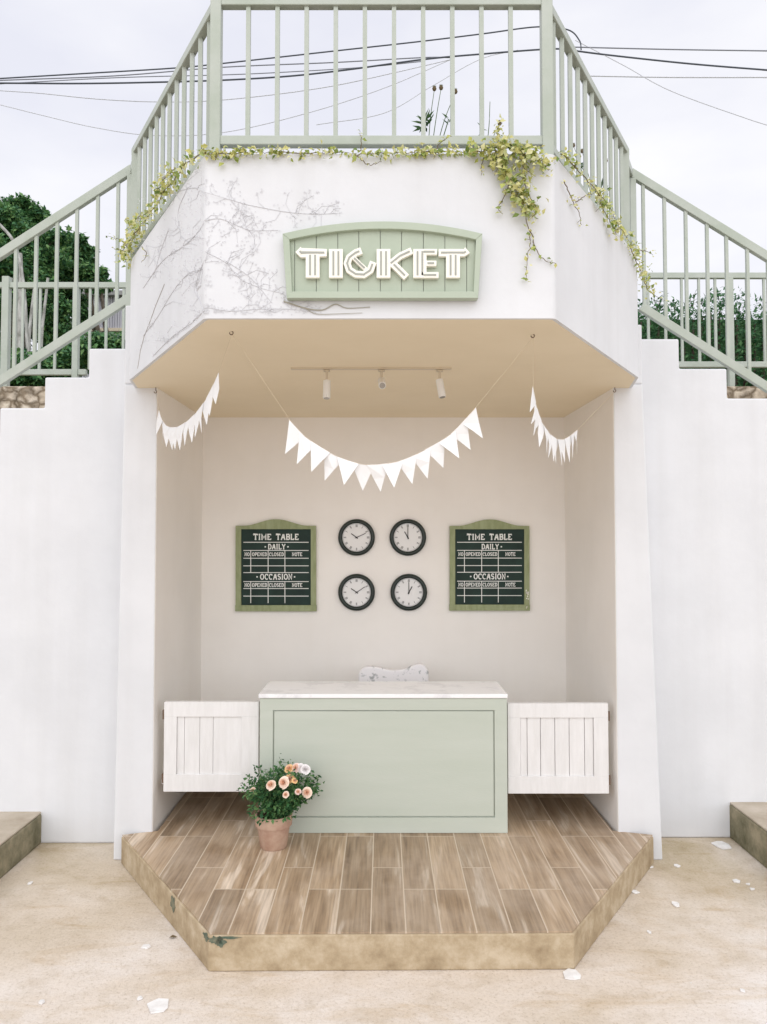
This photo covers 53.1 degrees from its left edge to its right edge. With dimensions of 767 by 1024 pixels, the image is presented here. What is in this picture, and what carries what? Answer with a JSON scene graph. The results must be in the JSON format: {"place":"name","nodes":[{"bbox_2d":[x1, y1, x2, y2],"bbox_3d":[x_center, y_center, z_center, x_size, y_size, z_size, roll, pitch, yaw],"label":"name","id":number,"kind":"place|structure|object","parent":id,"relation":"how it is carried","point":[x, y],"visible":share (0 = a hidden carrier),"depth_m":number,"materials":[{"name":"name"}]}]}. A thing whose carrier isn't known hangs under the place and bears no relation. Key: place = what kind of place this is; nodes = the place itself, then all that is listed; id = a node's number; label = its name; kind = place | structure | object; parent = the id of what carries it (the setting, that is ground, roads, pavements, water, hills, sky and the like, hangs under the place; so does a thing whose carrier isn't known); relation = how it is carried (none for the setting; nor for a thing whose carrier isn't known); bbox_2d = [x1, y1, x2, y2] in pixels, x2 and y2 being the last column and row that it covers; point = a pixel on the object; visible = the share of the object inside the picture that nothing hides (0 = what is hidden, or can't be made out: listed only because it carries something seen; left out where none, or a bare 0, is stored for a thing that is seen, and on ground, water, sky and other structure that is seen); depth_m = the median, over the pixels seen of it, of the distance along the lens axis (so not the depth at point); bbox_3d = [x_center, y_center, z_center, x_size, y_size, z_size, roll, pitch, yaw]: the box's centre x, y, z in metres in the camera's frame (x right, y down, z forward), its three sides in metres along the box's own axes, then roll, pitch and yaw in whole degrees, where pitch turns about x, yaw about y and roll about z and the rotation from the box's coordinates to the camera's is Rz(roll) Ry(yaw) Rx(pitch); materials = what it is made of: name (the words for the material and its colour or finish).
{"place":"outdoors","nodes":[
{"label":"outdoors","id":0,"kind":"place"},
{"bbox_2d":[80,290,125,377],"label":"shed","id":1,"kind":"structure","parent":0,"point":[114,322],"depth_m":15.66,"materials":[{"name":"grey"}]},
{"bbox_2d":[0,57,431,80],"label":"power line","id":2,"kind":"object","parent":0,"point":[206,68],"visible":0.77,"depth_m":16.68,"materials":[{"name":"grey"}]},
{"bbox_2d":[0,61,446,135],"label":"power line","id":3,"kind":"object","parent":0,"point":[226,131],"visible":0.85,"depth_m":17.86,"materials":[{"name":"grey"}]},
{"bbox_2d":[0,59,449,101],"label":"power line","id":4,"kind":"object","parent":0,"point":[223,99],"visible":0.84,"depth_m":17.37,"materials":[{"name":"grey"}]},
{"bbox_2d":[33,61,420,81],"bbox_3d":[-8.025,-9.489,16.977,17.751,0.988,0.020,0,-2,0],"label":"power line","id":5,"kind":"object","parent":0,"point":[206,75],"visible":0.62,"depth_m":16.98,"materials":[{"name":"grey"}]},
{"bbox_2d":[0,48,577,83],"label":"power line","id":6,"kind":"object","parent":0,"point":[274,76],"visible":0.66,"depth_m":16.36,"materials":[{"name":"grey"}]},
{"bbox_2d":[0,26,581,78],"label":"power line","id":7,"kind":"object","parent":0,"point":[281,56],"visible":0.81,"depth_m":16.38,"materials":[{"name":"grey"}]},
{"bbox_2d":[0,837,766,1023],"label":"ground","id":8,"kind":"structure","parent":0,"point":[81,924],"depth_m":3.05,"materials":[{"name":"concrete"}]},
{"bbox_2d":[0,812,40,877],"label":"concrete step","id":9,"kind":"object","parent":8,"relation":"on","point":[20,836],"visible":1,"depth_m":4.14,"materials":[{"name":"beige concrete"}]},
{"bbox_2d":[0,386,44,408],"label":"stone wall","id":10,"kind":"structure","parent":8,"relation":"on","point":[22,396],"depth_m":5.38,"materials":[{"name":"beige stone"}]},
{"bbox_2d":[0,276,125,385],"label":"terrace railing","id":11,"kind":"object","parent":10,"relation":"on","point":[6,287],"visible":0.54,"depth_m":5.46,"materials":[{"name":"green metal"}]},
{"bbox_2d":[0,349,125,842],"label":"wall","id":12,"kind":"structure","parent":8,"relation":"on","point":[61,465],"depth_m":4.40,"materials":[{"name":"white paint"}]},
{"bbox_2d":[0,161,131,387],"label":"stair railing","id":13,"kind":"object","parent":12,"relation":"on","point":[56,219],"visible":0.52,"depth_m":4.53,"materials":[{"name":"green metal"}]},
{"bbox_2d":[141,944,150,948],"bbox_3d":[-1.000,1.831,3.237,0.039,0.007,0.030,0,-2,0],"label":"paint flake","id":14,"kind":"object","parent":8,"relation":"on","point":[145,946],"visible":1,"depth_m":3.23,"materials":[{"name":"white paint"}]},
{"bbox_2d":[147,998,168,1013],"bbox_3d":[-0.831,1.815,2.824,0.077,0.007,0.083,1,-2,-15],"label":"paint flake","id":15,"kind":"object","parent":8,"relation":"on","point":[159,1005],"visible":1,"depth_m":2.82,"materials":[{"name":"white paint"}]},
{"bbox_2d":[121,792,653,970],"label":"tiled platform","id":16,"kind":"structure","parent":8,"relation":"on","point":[549,881],"depth_m":3.47,"materials":[{"name":"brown wood"}]},
{"bbox_2d":[237,753,324,850],"bbox_3d":[-0.522,1.492,3.947,0.424,0.439,0.327,0,-2,0],"label":"potted rose bush","id":17,"kind":"object","parent":16,"relation":"on","point":[273,816],"visible":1,"depth_m":3.88,"materials":[{"name":"green plant"}]},
{"bbox_2d":[258,681,507,832],"bbox_3d":[-0.002,1.356,4.302,1.341,0.739,0.378,0,-2,0],"label":"ticket counter","id":18,"kind":"object","parent":16,"relation":"on","point":[404,756],"visible":0.88,"depth_m":4.13,"materials":[{"name":"green wood"}]},
{"bbox_2d":[358,663,428,680],"bbox_3d":[0.064,1.350,4.727,0.446,0.786,0.350,0,-2,0],"label":"chair","id":19,"kind":"object","parent":16,"relation":"on","point":[417,672],"visible":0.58,"depth_m":4.86,"materials":[{"name":"fabric"}]},
{"bbox_2d":[114,154,661,859],"bbox_3d":[0.024,0.278,4.242,2.952,3.190,2.740,0,-2,0],"label":"ticket booth","id":20,"kind":"object","parent":8,"relation":"on","point":[582,630],"visible":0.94,"depth_m":4.21,"materials":[{"name":"white plaster"},{"name":"beige plaster"}]},
{"bbox_2d":[154,337,230,448],"bbox_3d":[-0.930,-0.508,3.639,0.026,0.396,1.296,1,-3,-30],"label":"bunting","id":21,"kind":"object","parent":20,"relation":"hanging from","point":[172,435],"visible":1,"depth_m":3.58,"materials":[{"name":"white fabric"}]},
{"bbox_2d":[161,701,259,791],"bbox_3d":[-0.941,1.293,4.646,0.548,0.482,0.955,0,-2,0],"label":"half door","id":22,"kind":"structure","parent":20,"relation":"attached to","point":[211,746],"depth_m":4.17,"materials":[{"name":"white paint"}]},
{"bbox_2d":[138,167,367,355],"bbox_3d":[-0.780,-1.175,3.260,1.556,0.894,0.403,-2,-3,39],"label":"dried creeper","id":23,"kind":"object","parent":20,"relation":"attached to","point":[252,253],"visible":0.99,"depth_m":2.92,"materials":[{"name":"grey plant"}]},
{"bbox_2d":[235,519,316,610],"bbox_3d":[-0.722,0.357,5.165,0.546,0.618,0.025,0,-2,0],"label":"time table board","id":24,"kind":"object","parent":20,"relation":"attached to","point":[275,564],"visible":1,"depth_m":5.16,"materials":[{"name":"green wood"}]},
{"bbox_2d":[338,574,374,610],"bbox_3d":[-0.181,0.539,5.154,0.248,0.248,0.034,0,-2,0],"label":"wall clock","id":25,"kind":"object","parent":20,"relation":"attached to","point":[356,592],"depth_m":5.16,"materials":[{"name":"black plastic"}]},
{"bbox_2d":[338,519,374,555],"bbox_3d":[-0.182,0.171,5.168,0.248,0.248,0.034,0,-2,0],"label":"wall clock","id":26,"kind":"object","parent":20,"relation":"attached to","point":[356,537],"depth_m":5.17,"materials":[{"name":"black plastic"}]},
{"bbox_2d":[291,367,450,399],"bbox_3d":[-0.060,-0.625,3.700,0.778,0.156,0.096,0,-2,0],"label":"track light","id":27,"kind":"object","parent":20,"relation":"attached to","point":[382,385],"visible":1,"depth_m":3.72,"materials":[{"name":"beige metal"}]},
{"bbox_2d":[130,0,629,272],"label":"balcony railing","id":28,"kind":"object","parent":20,"relation":"on","point":[551,27],"visible":0.8,"depth_m":3.01,"materials":[{"name":"green metal"}]},
{"bbox_2d":[106,144,214,268],"bbox_3d":[-1.188,-1.462,3.755,0.125,0.512,2.003,1,-3,-30],"label":"creeper","id":29,"kind":"object","parent":28,"relation":"attached to","point":[157,193],"visible":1,"depth_m":3.41,"materials":[{"name":"green plant"}]},
{"bbox_2d":[196,129,484,165],"bbox_3d":[-0.163,-1.390,2.924,1.100,0.164,0.082,0,-2,0],"label":"creeper","id":30,"kind":"object","parent":28,"relation":"attached to","point":[423,152],"visible":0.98,"depth_m":2.92,"materials":[{"name":"green plant"}]},
{"bbox_2d":[229,331,534,491],"bbox_3d":[-0.001,-0.404,3.073,1.238,0.647,0.062,0,-2,-1],"label":"bunting","id":31,"kind":"object","parent":20,"relation":"hanging from","point":[363,472],"visible":1,"depth_m":3.07,"materials":[{"name":"white fabric"}]},
{"bbox_2d":[283,221,481,300],"bbox_3d":[-0.004,-0.946,2.895,0.751,0.293,0.040,0,-2,0],"label":"ticket sign","id":32,"kind":"object","parent":20,"relation":"attached to","point":[382,261],"visible":1,"depth_m":2.89,"materials":[{"name":"green paint"}]},
{"bbox_2d":[389,519,425,555],"bbox_3d":[0.164,0.171,5.168,0.248,0.248,0.034,0,-2,0],"label":"wall clock","id":33,"kind":"object","parent":20,"relation":"attached to","point":[407,537],"depth_m":5.17,"materials":[{"name":"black plastic"}]},
{"bbox_2d":[390,574,426,610],"bbox_3d":[0.170,0.539,5.154,0.248,0.248,0.034,0,-2,0],"label":"wall clock","id":34,"kind":"object","parent":20,"relation":"attached to","point":[408,592],"depth_m":5.16,"materials":[{"name":"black plastic"}]},
{"bbox_2d":[412,84,457,153],"bbox_3d":[0.204,-1.507,3.126,0.174,0.453,0.118,1,-2,-21],"label":"weed","id":35,"kind":"object","parent":20,"relation":"on","point":[434,88],"visible":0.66,"depth_m":3.11,"materials":[{"name":"green"}]},
{"bbox_2d":[449,519,529,610],"bbox_3d":[0.712,0.356,5.164,0.541,0.612,0.026,0,-2,0],"label":"time table board","id":36,"kind":"object","parent":20,"relation":"attached to","point":[489,564],"visible":1,"depth_m":5.16,"materials":[{"name":"green wood"}]},
{"bbox_2d":[478,107,501,153],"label":"weed","id":37,"kind":"object","parent":20,"relation":"on","point":[499,123],"visible":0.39,"depth_m":3.11,"materials":[{"name":"green"}]},
{"bbox_2d":[467,114,556,281],"bbox_3d":[0.483,-1.193,2.894,0.347,0.660,0.108,0,-2,0],"label":"creeper","id":38,"kind":"object","parent":20,"relation":"attached to","point":[503,160],"visible":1,"depth_m":2.89,"materials":[{"name":"green plant"}]},
{"bbox_2d":[507,702,610,793],"bbox_3d":[0.950,1.302,4.646,0.565,0.484,0.955,0,-2,0],"label":"half door","id":39,"kind":"structure","parent":20,"relation":"attached to","point":[557,747],"depth_m":4.17,"materials":[{"name":"white paint"}]},
{"bbox_2d":[530,387,615,463],"bbox_3d":[0.922,-0.450,3.631,0.023,0.512,1.332,-1,-3,31],"label":"bunting","id":40,"kind":"object","parent":20,"relation":"hanging from","point":[554,442],"visible":1,"depth_m":3.29,"materials":[{"name":"white fabric"}]},
{"bbox_2d":[573,142,609,209],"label":"weed","id":41,"kind":"object","parent":20,"relation":"on","point":[588,175],"visible":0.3,"depth_m":3.81,"materials":[{"name":"green plant"}]},
{"bbox_2d":[556,147,669,302],"bbox_3d":[1.161,-1.305,3.678,0.126,0.321,1.820,-1,-3,31],"label":"creeper","id":42,"kind":"object","parent":20,"relation":"attached to","point":[643,274],"visible":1,"depth_m":3.47,"materials":[{"name":"green plant"}]},
{"bbox_2d":[563,968,580,979],"bbox_3d":[0.742,1.823,3.031,0.068,0.007,0.076,0,-2,0],"label":"paint flake","id":43,"kind":"object","parent":8,"relation":"on","point":[571,974],"visible":1,"depth_m":3.02,"materials":[{"name":"white paint"}]},
{"bbox_2d":[672,901,678,906],"bbox_3d":[1.376,1.845,3.612,0.033,0.007,0.048,0,-2,0],"label":"paint flake","id":44,"kind":"object","parent":8,"relation":"on","point":[675,904],"visible":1,"depth_m":3.61,"materials":[{"name":"white paint"}]},
{"bbox_2d":[641,339,766,836],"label":"staircase","id":45,"kind":"structure","parent":8,"relation":"on","point":[706,455],"depth_m":4.49,"materials":[{"name":"white paint"}]},
{"bbox_2d":[629,160,766,392],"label":"stair railing","id":46,"kind":"object","parent":45,"relation":"on","point":[708,221],"visible":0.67,"depth_m":4.61,"materials":[{"name":"green metal"}]},
{"bbox_2d":[711,841,731,849],"bbox_3d":[1.905,1.872,4.317,0.090,0.007,0.109,0,-2,-11],"label":"paint flake","id":47,"kind":"object","parent":8,"relation":"on","point":[722,845],"visible":1,"depth_m":4.31,"materials":[{"name":"white paint"}]},
{"bbox_2d":[727,386,766,398],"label":"stone wall","id":48,"kind":"structure","parent":8,"relation":"on","point":[744,392],"depth_m":5.38,"materials":[{"name":"beige stone"}]},
{"bbox_2d":[646,272,766,385],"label":"terrace railing","id":49,"kind":"object","parent":48,"relation":"on","point":[698,276],"visible":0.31,"depth_m":5.47,"materials":[{"name":"green metal"}]},
{"bbox_2d":[729,802,766,867],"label":"concrete step","id":50,"kind":"object","parent":8,"relation":"on","point":[748,827],"visible":1,"depth_m":4.24,"materials":[{"name":"beige concrete"}]},
{"bbox_2d":[0,0,766,350],"label":"sky","id":51,"kind":"structure","parent":0,"point":[715,160],"materials":[{"name":"white"}]},
{"bbox_2d":[316,50,513,124],"bbox_3d":[0.810,-10.182,18.404,4.837,1.850,0.018,0,-2,0],"label":"power line","id":52,"kind":"object","parent":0,"point":[413,97],"visible":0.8,"depth_m":18.39,"materials":[{"name":"grey"}]},
{"bbox_2d":[575,46,766,51],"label":"power line","id":53,"kind":"object","parent":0,"point":[669,49],"visible":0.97,"depth_m":16.38,"materials":[{"name":"grey"}]},
{"bbox_2d":[575,40,766,124],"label":"power line","id":54,"kind":"object","parent":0,"point":[670,90],"visible":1,"depth_m":16.35,"materials":[{"name":"grey"}]},
{"bbox_2d":[577,50,766,70],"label":"power line","id":55,"kind":"object","parent":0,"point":[672,61],"visible":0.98,"depth_m":16.37,"materials":[{"name":"grey"}]},
{"bbox_2d":[590,75,766,77],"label":"power line","id":56,"kind":"object","parent":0,"point":[669,77],"visible":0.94,"depth_m":16.36,"materials":[{"name":"grey"}]},
{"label":"upper terrace","id":57,"kind":"structure","parent":0,"visible":0},
{"bbox_2d":[0,223,28,352],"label":"bent pipe","id":58,"kind":"object","parent":57,"relation":"on","point":[22,280],"visible":0.66,"depth_m":9.60,"materials":[{"name":"grey metal"}]},
{"bbox_2d":[17,253,22,352],"bbox_3d":[-5.013,-2.097,10.588,0.114,2.984,0.105,0,-2,0],"label":"pole","id":59,"kind":"object","parent":57,"relation":"on","point":[19,318],"visible":0.17,"depth_m":10.57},
{"bbox_2d":[28,292,32,355],"bbox_3d":[-5.182,-2.018,11.286,0.123,2.884,0.060,0,-2,0],"label":"bare tree","id":60,"kind":"object","parent":57,"relation":"on","point":[30,319],"visible":0.19,"depth_m":11.30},
{"bbox_2d":[0,192,74,352],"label":"tree","id":61,"kind":"object","parent":57,"relation":"on","point":[21,213],"visible":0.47,"depth_m":12.35,"materials":[{"name":"green plant"}]},
{"bbox_2d":[41,278,48,348],"bbox_3d":[-4.997,-2.018,11.286,0.121,2.883,0.045,0,-2,0],"label":"pole","id":62,"kind":"object","parent":57,"relation":"on","point":[44,307],"visible":0.3,"depth_m":11.31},
{"bbox_2d":[10,330,121,385],"bbox_3d":[-3.668,-1.354,8.577,2.114,1.345,0.910,0,-2,0],"label":"shrub","id":63,"kind":"object","parent":57,"relation":"on","point":[63,358],"visible":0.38,"depth_m":8.34,"materials":[{"name":"green plant"}]},
{"bbox_2d":[43,231,113,376],"bbox_3d":[-5.499,-2.870,13.741,1.406,4.798,2.130,1,-2,-23],"label":"tree","id":64,"kind":"object","parent":57,"relation":"on","point":[86,273],"visible":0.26,"depth_m":13.41,"materials":[{"name":"green plant"}]},
{"bbox_2d":[638,285,766,385],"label":"hedge","id":65,"kind":"object","parent":57,"relation":"on","point":[690,351],"visible":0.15,"depth_m":8.66,"materials":[{"name":"green plant"}]}
]}

